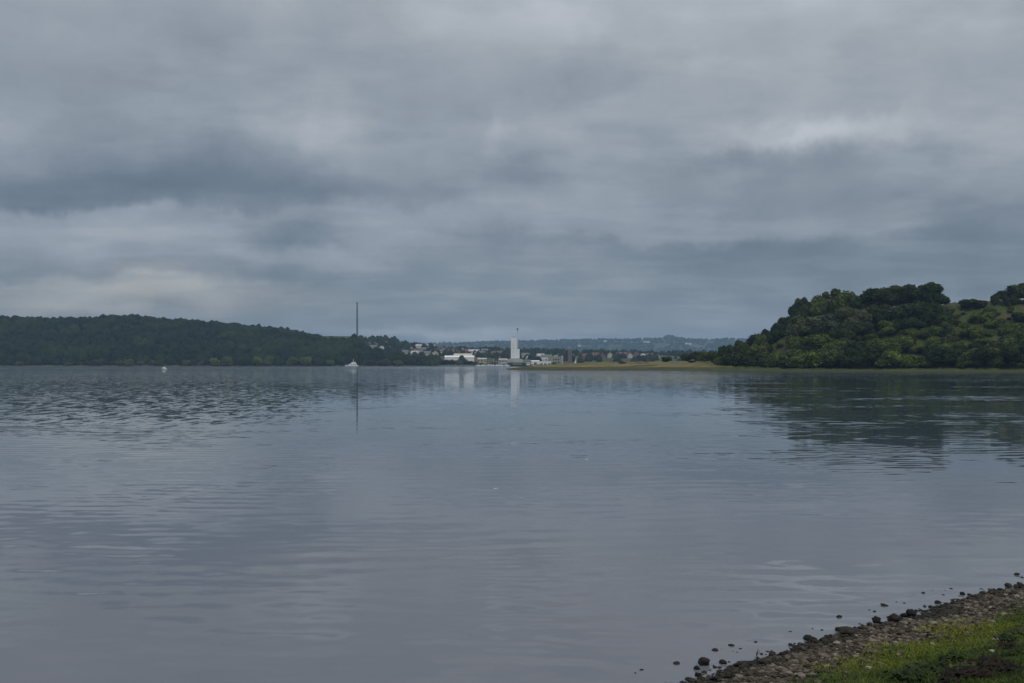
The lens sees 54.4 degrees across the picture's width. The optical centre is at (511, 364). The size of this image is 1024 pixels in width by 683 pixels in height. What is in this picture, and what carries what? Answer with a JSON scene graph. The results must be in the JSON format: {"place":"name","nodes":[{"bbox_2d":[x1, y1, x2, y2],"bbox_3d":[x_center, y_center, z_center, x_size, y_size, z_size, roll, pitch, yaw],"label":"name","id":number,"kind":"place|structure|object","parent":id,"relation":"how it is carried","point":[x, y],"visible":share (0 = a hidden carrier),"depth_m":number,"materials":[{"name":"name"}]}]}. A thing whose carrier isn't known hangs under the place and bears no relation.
{"place":"outdoors","nodes":[
{"label":"outdoors","id":0,"kind":"place"},
{"bbox_2d":[0,313,474,365],"bbox_3d":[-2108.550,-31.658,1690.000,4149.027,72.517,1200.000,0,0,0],"label":"wooded hill terrain","id":1,"kind":"structure","parent":0,"point":[151,360],"depth_m":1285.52,"materials":[{"name":"green plant"}]},
{"bbox_2d":[220,356,232,365],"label":"bush","id":2,"kind":"object","parent":1,"relation":"on","point":[227,361],"visible":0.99,"depth_m":1272.39,"materials":[{"name":"green plant"}]},
{"bbox_2d":[237,355,251,365],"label":"bush","id":3,"kind":"object","parent":1,"relation":"on","point":[244,360],"visible":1,"depth_m":1272.28,"materials":[{"name":"green plant"}]},
{"bbox_2d":[263,355,273,365],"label":"bush","id":4,"kind":"object","parent":1,"relation":"on","point":[268,360],"visible":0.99,"depth_m":1276.55,"materials":[{"name":"green plant"}]},
{"bbox_2d":[286,357,297,365],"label":"bush","id":5,"kind":"object","parent":1,"relation":"on","point":[291,361],"visible":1,"depth_m":1277.15,"materials":[{"name":"green plant"}]},
{"bbox_2d":[299,356,312,365],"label":"bush","id":6,"kind":"object","parent":1,"relation":"on","point":[305,361],"visible":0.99,"depth_m":1276.87,"materials":[{"name":"green plant"}]},
{"bbox_2d":[324,336,693,365],"bbox_3d":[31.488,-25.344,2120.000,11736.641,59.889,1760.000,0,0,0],"label":"valley terrain","id":7,"kind":"structure","parent":0,"point":[489,361],"depth_m":1569.31,"materials":[{"name":"green plant"}]},
{"bbox_2d":[445,356,473,361],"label":"warehouse","id":8,"kind":"structure","parent":7,"relation":"on","point":[469,358],"depth_m":1432.00,"materials":[{"name":"metal"}]},
{"bbox_2d":[507,328,522,361],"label":"silo tower","id":9,"kind":"structure","parent":7,"relation":"on","point":[515,353],"depth_m":1465.00,"materials":[{"name":"concrete"}]},
{"bbox_2d":[358,335,717,362],"bbox_3d":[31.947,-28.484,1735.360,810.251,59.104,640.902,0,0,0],"label":"valley woodland","id":10,"kind":"object","parent":7,"relation":"on","point":[395,343],"visible":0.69,"depth_m":1713.76,"materials":[{"name":"green plant"}]},
{"bbox_2d":[548,354,562,363],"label":"grain plant","id":11,"kind":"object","parent":7,"relation":"on","point":[556,359],"visible":0.72,"depth_m":1354.00,"materials":[{"name":"concrete"}]},
{"bbox_2d":[0,366,1023,682],"bbox_3d":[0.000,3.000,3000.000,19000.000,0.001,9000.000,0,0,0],"label":"water","id":12,"kind":"structure","parent":0,"point":[262,524],"depth_m":19.60,"materials":[{"name":"grey liquid"}]},
{"bbox_2d":[0,0,1023,343],"label":"sky","id":13,"kind":"structure","parent":0,"point":[453,171],"materials":[{"name":"grey"}]},
{"bbox_2d":[424,334,748,352],"bbox_3d":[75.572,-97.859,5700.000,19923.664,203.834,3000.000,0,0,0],"label":"distant ridge terrain","id":14,"kind":"structure","parent":0,"point":[610,346],"depth_m":5390.27,"materials":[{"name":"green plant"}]},
{"bbox_2d":[506,300,1023,371],"bbox_3d":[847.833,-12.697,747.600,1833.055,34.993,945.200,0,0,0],"label":"headland terrain","id":15,"kind":"structure","parent":0,"point":[865,365],"depth_m":443.78,"materials":[{"name":"green plant"}]},
{"bbox_2d":[690,351,701,360],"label":"bush","id":16,"kind":"object","parent":15,"relation":"on","point":[695,355],"visible":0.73,"depth_m":529.52,"materials":[{"name":"green plant"}]},
{"bbox_2d":[698,352,710,361],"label":"bush","id":17,"kind":"object","parent":15,"relation":"on","point":[703,356],"visible":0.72,"depth_m":507.11,"materials":[{"name":"green plant"}]},
{"bbox_2d":[706,351,717,361],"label":"bush","id":18,"kind":"object","parent":15,"relation":"on","point":[712,355],"visible":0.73,"depth_m":483.66,"materials":[{"name":"green plant"}]},
{"bbox_2d":[717,345,727,356],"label":"broadleaf tree","id":19,"kind":"object","parent":15,"relation":"on","point":[722,350],"visible":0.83,"depth_m":469.73,"materials":[{"name":"green plant"}]},
{"bbox_2d":[725,352,743,365],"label":"bush","id":20,"kind":"object","parent":15,"relation":"on","point":[734,359],"visible":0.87,"depth_m":449.20,"materials":[{"name":"green plant"}]},
{"bbox_2d":[737,344,749,354],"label":"broadleaf tree","id":21,"kind":"object","parent":15,"relation":"on","point":[742,349],"visible":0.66,"depth_m":450.65,"materials":[{"name":"green plant"}]},
{"bbox_2d":[741,354,758,365],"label":"bush","id":22,"kind":"object","parent":15,"relation":"on","point":[748,360],"visible":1,"depth_m":442.79,"materials":[{"name":"green plant"}]},
{"bbox_2d":[746,333,756,346],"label":"broadleaf tree","id":23,"kind":"object","parent":15,"relation":"on","point":[751,339],"visible":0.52,"depth_m":477.04,"materials":[{"name":"green plant"}]},
{"bbox_2d":[746,344,769,359],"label":"broadleaf tree","id":24,"kind":"object","parent":15,"relation":"on","point":[756,351],"visible":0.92,"depth_m":442.54,"materials":[{"name":"green plant"}]},
{"bbox_2d":[753,333,769,344],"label":"broadleaf tree","id":25,"kind":"object","parent":15,"relation":"on","point":[760,339],"visible":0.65,"depth_m":464.76,"materials":[{"name":"green plant"}]},
{"bbox_2d":[758,357,769,366],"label":"bush","id":26,"kind":"object","parent":15,"relation":"on","point":[764,361],"visible":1,"depth_m":439.96,"materials":[{"name":"green plant"}]},
{"bbox_2d":[759,329,774,344],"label":"broadleaf tree","id":27,"kind":"object","parent":15,"relation":"on","point":[770,338],"visible":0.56,"depth_m":476.64,"materials":[{"name":"green plant"}]},
{"bbox_2d":[770,323,785,336],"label":"broadleaf tree","id":28,"kind":"object","parent":15,"relation":"on","point":[777,329],"visible":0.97,"depth_m":477.61,"materials":[{"name":"green plant"}]},
{"bbox_2d":[775,359,789,366],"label":"bush","id":29,"kind":"object","parent":15,"relation":"on","point":[782,362],"visible":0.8,"depth_m":432.18,"materials":[{"name":"green plant"}]},
{"bbox_2d":[777,316,791,327],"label":"broadleaf tree","id":30,"kind":"object","parent":15,"relation":"on","point":[784,321],"visible":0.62,"depth_m":481.46,"materials":[{"name":"green plant"}]},
{"bbox_2d":[785,336,802,347],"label":"bush","id":31,"kind":"object","parent":15,"relation":"on","point":[792,338],"visible":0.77,"depth_m":451.80,"materials":[{"name":"green plant"}]},
{"bbox_2d":[788,304,800,317],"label":"broadleaf tree","id":32,"kind":"object","parent":15,"relation":"on","point":[792,310],"visible":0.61,"depth_m":518.90,"materials":[{"name":"green plant"}]},
{"bbox_2d":[786,355,810,367],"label":"bush","id":33,"kind":"object","parent":15,"relation":"on","point":[794,360],"visible":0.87,"depth_m":425.67,"materials":[{"name":"green plant"}]},
{"bbox_2d":[794,297,811,317],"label":"broadleaf tree","id":34,"kind":"object","parent":15,"relation":"on","point":[803,304],"visible":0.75,"depth_m":516.32,"materials":[{"name":"green plant"}]},
{"bbox_2d":[784,315,822,336],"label":"broadleaf tree","id":35,"kind":"object","parent":15,"relation":"on","point":[799,325],"visible":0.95,"depth_m":453.90,"materials":[{"name":"green plant"}]},
{"bbox_2d":[800,351,824,366],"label":"bush","id":36,"kind":"object","parent":15,"relation":"on","point":[813,359],"visible":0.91,"depth_m":421.69,"materials":[{"name":"green plant"}]},
{"bbox_2d":[801,333,830,348],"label":"bush","id":37,"kind":"object","parent":15,"relation":"on","point":[817,340],"visible":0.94,"depth_m":441.12,"materials":[{"name":"green plant"}]},
{"bbox_2d":[809,291,833,316],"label":"broadleaf tree","id":38,"kind":"object","parent":15,"relation":"on","point":[819,305],"visible":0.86,"depth_m":511.78,"materials":[{"name":"green plant"}]},
{"bbox_2d":[813,314,840,333],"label":"broadleaf tree","id":39,"kind":"object","parent":15,"relation":"on","point":[828,322],"visible":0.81,"depth_m":449.72,"materials":[{"name":"green plant"}]},
{"bbox_2d":[818,349,842,366],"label":"bush","id":40,"kind":"object","parent":15,"relation":"on","point":[828,356],"visible":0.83,"depth_m":419.29,"materials":[{"name":"green plant"}]},
{"bbox_2d":[826,288,855,311],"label":"broadleaf tree","id":41,"kind":"object","parent":15,"relation":"on","point":[837,299],"visible":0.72,"depth_m":506.80,"materials":[{"name":"green plant"}]},
{"bbox_2d":[835,353,853,367],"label":"bush","id":42,"kind":"object","parent":15,"relation":"on","point":[842,361],"visible":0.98,"depth_m":414.61,"materials":[{"name":"green plant"}]},
{"bbox_2d":[834,305,873,324],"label":"broadleaf tree","id":43,"kind":"object","parent":15,"relation":"on","point":[847,315],"visible":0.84,"depth_m":450.48,"materials":[{"name":"green plant"}]},
{"bbox_2d":[843,340,869,367],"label":"broadleaf tree","id":44,"kind":"object","parent":15,"relation":"on","point":[854,350],"visible":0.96,"depth_m":413.57,"materials":[{"name":"green plant"}]},
{"bbox_2d":[845,294,869,309],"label":"broadleaf tree","id":45,"kind":"object","parent":15,"relation":"on","point":[857,302],"visible":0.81,"depth_m":477.33,"materials":[{"name":"green plant"}]},
{"bbox_2d":[851,321,874,335],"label":"broadleaf tree","id":46,"kind":"object","parent":15,"relation":"on","point":[862,328],"visible":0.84,"depth_m":444.07,"materials":[{"name":"green plant"}]},
{"bbox_2d":[864,343,886,366],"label":"broadleaf tree","id":47,"kind":"object","parent":15,"relation":"on","point":[875,350],"visible":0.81,"depth_m":412.75,"materials":[{"name":"green plant"}]},
{"bbox_2d":[862,287,889,306],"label":"broadleaf tree","id":48,"kind":"object","parent":15,"relation":"on","point":[872,296],"visible":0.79,"depth_m":473.75,"materials":[{"name":"green plant"}]},
{"bbox_2d":[865,304,892,324],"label":"broadleaf tree","id":49,"kind":"object","parent":15,"relation":"on","point":[882,311],"visible":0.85,"depth_m":450.44,"materials":[{"name":"green plant"}]},
{"bbox_2d":[877,320,894,328],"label":"bush","id":50,"kind":"object","parent":15,"relation":"on","point":[883,323],"visible":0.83,"depth_m":445.83,"materials":[{"name":"green plant"}]},
{"bbox_2d":[878,327,897,335],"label":"bush","id":51,"kind":"object","parent":15,"relation":"on","point":[886,330],"visible":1,"depth_m":442.78,"materials":[{"name":"green plant"}]},
{"bbox_2d":[875,350,902,367],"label":"bush","id":52,"kind":"object","parent":15,"relation":"on","point":[886,359],"visible":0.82,"depth_m":408.75,"materials":[{"name":"green plant"}]},
{"bbox_2d":[877,285,901,306],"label":"broadleaf tree","id":53,"kind":"object","parent":15,"relation":"on","point":[890,295],"visible":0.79,"depth_m":470.65,"materials":[{"name":"green plant"}]},
{"bbox_2d":[887,342,902,351],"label":"bush","id":54,"kind":"object","parent":15,"relation":"on","point":[895,346],"visible":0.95,"depth_m":422.42,"materials":[{"name":"green plant"}]},
{"bbox_2d":[891,354,919,366],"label":"bush","id":55,"kind":"object","parent":15,"relation":"on","point":[909,360],"visible":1,"depth_m":403.92,"materials":[{"name":"green plant"}]},
{"bbox_2d":[891,283,922,305],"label":"broadleaf tree","id":56,"kind":"object","parent":15,"relation":"on","point":[910,293],"visible":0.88,"depth_m":465.48,"materials":[{"name":"green plant"}]},
{"bbox_2d":[891,301,924,320],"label":"broadleaf tree","id":57,"kind":"object","parent":15,"relation":"on","point":[914,309],"visible":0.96,"depth_m":442.79,"materials":[{"name":"green plant"}]},
{"bbox_2d":[900,340,916,352],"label":"bush","id":58,"kind":"object","parent":15,"relation":"on","point":[906,345],"visible":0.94,"depth_m":420.38,"materials":[{"name":"green plant"}]},
{"bbox_2d":[894,316,926,329],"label":"broadleaf tree","id":59,"kind":"object","parent":15,"relation":"on","point":[906,322],"visible":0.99,"depth_m":435.90,"materials":[{"name":"green plant"}]},
{"bbox_2d":[904,327,920,336],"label":"bush","id":60,"kind":"object","parent":15,"relation":"on","point":[913,332],"visible":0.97,"depth_m":434.12,"materials":[{"name":"green plant"}]},
{"bbox_2d":[916,355,934,367],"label":"bush","id":61,"kind":"object","parent":15,"relation":"on","point":[923,363],"visible":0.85,"depth_m":404.25,"materials":[{"name":"green plant"}]},
{"bbox_2d":[918,282,943,302],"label":"broadleaf tree","id":62,"kind":"object","parent":15,"relation":"on","point":[929,290],"visible":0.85,"depth_m":464.28,"materials":[{"name":"green plant"}]},
{"bbox_2d":[919,302,943,321],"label":"broadleaf tree","id":63,"kind":"object","parent":15,"relation":"on","point":[932,310],"visible":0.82,"depth_m":443.51,"materials":[{"name":"green plant"}]},
{"bbox_2d":[923,337,941,346],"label":"bush","id":64,"kind":"object","parent":15,"relation":"on","point":[934,340],"visible":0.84,"depth_m":421.30,"materials":[{"name":"green plant"}]},
{"bbox_2d":[922,343,947,365],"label":"broadleaf tree","id":65,"kind":"object","parent":15,"relation":"on","point":[932,353],"visible":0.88,"depth_m":402.45,"materials":[{"name":"green plant"}]},
{"bbox_2d":[927,325,943,336],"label":"bush","id":66,"kind":"object","parent":15,"relation":"on","point":[933,330],"visible":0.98,"depth_m":431.69,"materials":[{"name":"green plant"}]},
{"bbox_2d":[931,293,950,304],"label":"broadleaf tree","id":67,"kind":"object","parent":15,"relation":"on","point":[940,298],"visible":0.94,"depth_m":460.69,"materials":[{"name":"green plant"}]},
{"bbox_2d":[940,321,954,328],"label":"bush","id":68,"kind":"object","parent":15,"relation":"on","point":[945,325],"visible":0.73,"depth_m":431.86,"materials":[{"name":"green plant"}]},
{"bbox_2d":[940,347,964,365],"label":"broadleaf tree","id":69,"kind":"object","parent":15,"relation":"on","point":[950,355],"visible":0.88,"depth_m":398.79,"materials":[{"name":"green plant"}]},
{"bbox_2d":[946,326,961,336],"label":"bush","id":70,"kind":"object","parent":15,"relation":"on","point":[956,332],"visible":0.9,"depth_m":424.55,"materials":[{"name":"green plant"}]},
{"bbox_2d":[956,350,982,367],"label":"bush","id":71,"kind":"object","parent":15,"relation":"on","point":[963,360],"visible":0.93,"depth_m":393.57,"materials":[{"name":"green plant"}]},
{"bbox_2d":[958,299,982,307],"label":"bush","id":72,"kind":"object","parent":15,"relation":"on","point":[970,303],"visible":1,"depth_m":450.68,"materials":[{"name":"green plant"}]},
{"bbox_2d":[967,313,980,321],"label":"bush","id":73,"kind":"object","parent":15,"relation":"on","point":[973,317],"visible":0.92,"depth_m":434.02,"materials":[{"name":"green plant"}]},
{"bbox_2d":[968,327,986,338],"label":"bush","id":74,"kind":"object","parent":15,"relation":"on","point":[975,332],"visible":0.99,"depth_m":418.42,"materials":[{"name":"green plant"}]},
{"bbox_2d":[971,338,988,344],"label":"bush","id":75,"kind":"object","parent":15,"relation":"on","point":[980,341],"visible":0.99,"depth_m":411.10,"materials":[{"name":"green plant"}]},
{"bbox_2d":[968,346,997,366],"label":"broadleaf tree","id":76,"kind":"object","parent":15,"relation":"on","point":[984,354],"visible":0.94,"depth_m":388.65,"materials":[{"name":"green plant"}]},
{"bbox_2d":[976,311,996,321],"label":"bush","id":77,"kind":"object","parent":15,"relation":"on","point":[986,316],"visible":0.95,"depth_m":431.38,"materials":[{"name":"green plant"}]},
{"bbox_2d":[982,319,996,327],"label":"bush","id":78,"kind":"object","parent":15,"relation":"on","point":[989,323],"visible":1,"depth_m":426.43,"materials":[{"name":"green plant"}]},
{"bbox_2d":[990,295,999,304],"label":"bush","id":79,"kind":"object","parent":15,"relation":"on","point":[994,300],"visible":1,"depth_m":451.99,"materials":[{"name":"green plant"}]},
{"bbox_2d":[987,355,1005,366],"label":"bush","id":80,"kind":"object","parent":15,"relation":"on","point":[998,361],"visible":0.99,"depth_m":388.33,"materials":[{"name":"green plant"}]},
{"bbox_2d":[996,327,1013,335],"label":"bush","id":81,"kind":"object","parent":15,"relation":"on","point":[1003,331],"visible":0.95,"depth_m":418.15,"materials":[{"name":"green plant"}]},
{"bbox_2d":[1002,295,1011,305],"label":"bush","id":82,"kind":"object","parent":15,"relation":"on","point":[1007,301],"visible":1,"depth_m":450.22,"materials":[{"name":"green plant"}]},
{"bbox_2d":[997,343,1021,366],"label":"broadleaf tree","id":83,"kind":"object","parent":15,"relation":"on","point":[1010,353],"visible":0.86,"depth_m":385.39,"materials":[{"name":"green plant"}]},
{"bbox_2d":[1005,283,1023,301],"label":"broadleaf tree","id":84,"kind":"object","parent":15,"relation":"on","point":[1017,290],"visible":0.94,"depth_m":453.48,"materials":[{"name":"green plant"}]},
{"bbox_2d":[1011,312,1023,322],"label":"bush","id":85,"kind":"object","parent":15,"relation":"on","point":[1018,317],"visible":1,"depth_m":428.94,"materials":[{"name":"green plant"}]},
{"bbox_2d":[635,573,1023,682],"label":"gravel","id":86,"kind":"structure","parent":0,"point":[776,672],"depth_m":10.50,"materials":[{"name":"grey gravel"}]},
{"bbox_2d":[838,626,860,634],"bbox_3d":[3.717,2.950,10.976,0.259,0.095,0.197,8,2,-8],"label":"rock","id":87,"kind":"object","parent":86,"relation":"on","point":[843,630],"visible":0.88,"depth_m":10.95,"materials":[{"name":"grey stone"}]},
{"bbox_2d":[887,613,901,621],"bbox_3d":[4.421,2.945,11.492,0.161,0.134,0.160,-3,-9,-41],"label":"rock","id":88,"kind":"object","parent":86,"relation":"on","point":[894,617],"visible":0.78,"depth_m":11.46,"materials":[{"name":"grey stone"}]},
{"bbox_2d":[709,594,1023,682],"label":"shore bank","id":89,"kind":"structure","parent":0,"point":[837,634],"depth_m":9.48,"materials":[{"name":"green plant"}]},
{"bbox_2d":[698,657,709,665],"bbox_3d":[1.920,2.972,9.943,0.112,0.099,0.121,0,0,22],"label":"rock","id":90,"kind":"object","parent":89,"relation":"on","point":[703,661],"visible":1,"depth_m":9.91,"materials":[{"name":"grey stone"}]},
{"bbox_2d":[891,667,928,682],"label":"weed","id":91,"kind":"object","parent":89,"relation":"on","point":[907,674],"visible":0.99,"depth_m":8.49,"materials":[{"name":"green plant"}]},
{"bbox_2d":[912,662,946,677],"bbox_3d":[3.659,2.674,8.695,0.266,0.104,0.300,0,0,-2],"label":"weed","id":92,"kind":"object","parent":89,"relation":"on","point":[928,668],"visible":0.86,"depth_m":8.68,"materials":[{"name":"green plant"}]},
{"bbox_2d":[928,657,948,666],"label":"weed","id":93,"kind":"object","parent":89,"relation":"on","point":[940,662],"visible":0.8,"depth_m":8.97,"materials":[{"name":"green plant"}]},
{"bbox_2d":[936,671,962,682],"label":"withered weed","id":94,"kind":"object","parent":89,"relation":"on","point":[946,678],"visible":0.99,"depth_m":8.38,"materials":[{"name":"plant"}]},
{"bbox_2d":[936,649,966,662],"bbox_3d":[4.023,2.686,9.095,0.276,0.112,0.255,0,0,-25],"label":"weed","id":95,"kind":"object","parent":89,"relation":"on","point":[952,654],"visible":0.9,"depth_m":9.09,"materials":[{"name":"green plant"}]},
{"bbox_2d":[942,664,974,678],"bbox_3d":[3.836,2.645,8.494,0.324,0.112,0.292,0,0,36],"label":"withered weed","id":96,"kind":"object","parent":89,"relation":"on","point":[953,671],"visible":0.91,"depth_m":8.48,"materials":[{"name":"plant"}]},
{"bbox_2d":[947,659,976,668],"bbox_3d":[3.959,2.645,8.662,0.248,0.109,0.269,0,0,1],"label":"weed","id":97,"kind":"object","parent":89,"relation":"on","point":[964,663],"visible":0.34,"depth_m":8.69,"materials":[{"name":"green plant"}]},
{"bbox_2d":[958,658,996,666],"bbox_3d":[4.122,2.636,8.710,0.353,0.110,0.319,0,0,-12],"label":"withered weed","id":98,"kind":"object","parent":89,"relation":"on","point":[978,662],"visible":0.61,"depth_m":8.73,"materials":[{"name":"plant"}]},
{"bbox_2d":[961,665,999,680],"bbox_3d":[3.947,2.620,8.417,0.314,0.096,0.293,0,0,-16],"label":"withered weed","id":99,"kind":"object","parent":89,"relation":"on","point":[981,673],"visible":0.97,"depth_m":8.39,"materials":[{"name":"brown plant"}]},
{"bbox_2d":[978,654,998,662],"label":"withered weed","id":100,"kind":"object","parent":89,"relation":"on","point":[983,656],"visible":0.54,"depth_m":8.88,"materials":[{"name":"plant"}]},
{"bbox_2d":[976,661,1004,671],"bbox_3d":[4.152,2.622,8.630,0.258,0.089,0.285,0,0,-30],"label":"withered weed","id":101,"kind":"object","parent":89,"relation":"on","point":[990,667],"visible":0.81,"depth_m":8.59,"materials":[{"name":"plant"}]},
{"bbox_2d":[993,632,1018,641],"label":"weed","id":102,"kind":"object","parent":89,"relation":"on","point":[1006,637],"visible":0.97,"depth_m":9.90,"materials":[{"name":"green plant"}]},
{"bbox_2d":[995,662,1016,673],"bbox_3d":[4.222,2.614,8.523,0.211,0.095,0.240,0,0,41],"label":"withered weed","id":103,"kind":"object","parent":89,"relation":"on","point":[1000,668],"visible":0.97,"depth_m":8.50,"materials":[{"name":"brown plant"}]},
{"bbox_2d":[995,641,1019,648],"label":"withered weed","id":104,"kind":"object","parent":89,"relation":"on","point":[1001,644],"visible":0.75,"depth_m":9.53,"materials":[{"name":"plant"}]},
{"bbox_2d":[1007,627,1023,635],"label":"weed","id":105,"kind":"object","parent":89,"relation":"on","point":[1015,630],"visible":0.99,"depth_m":10.20,"materials":[{"name":"green plant"}]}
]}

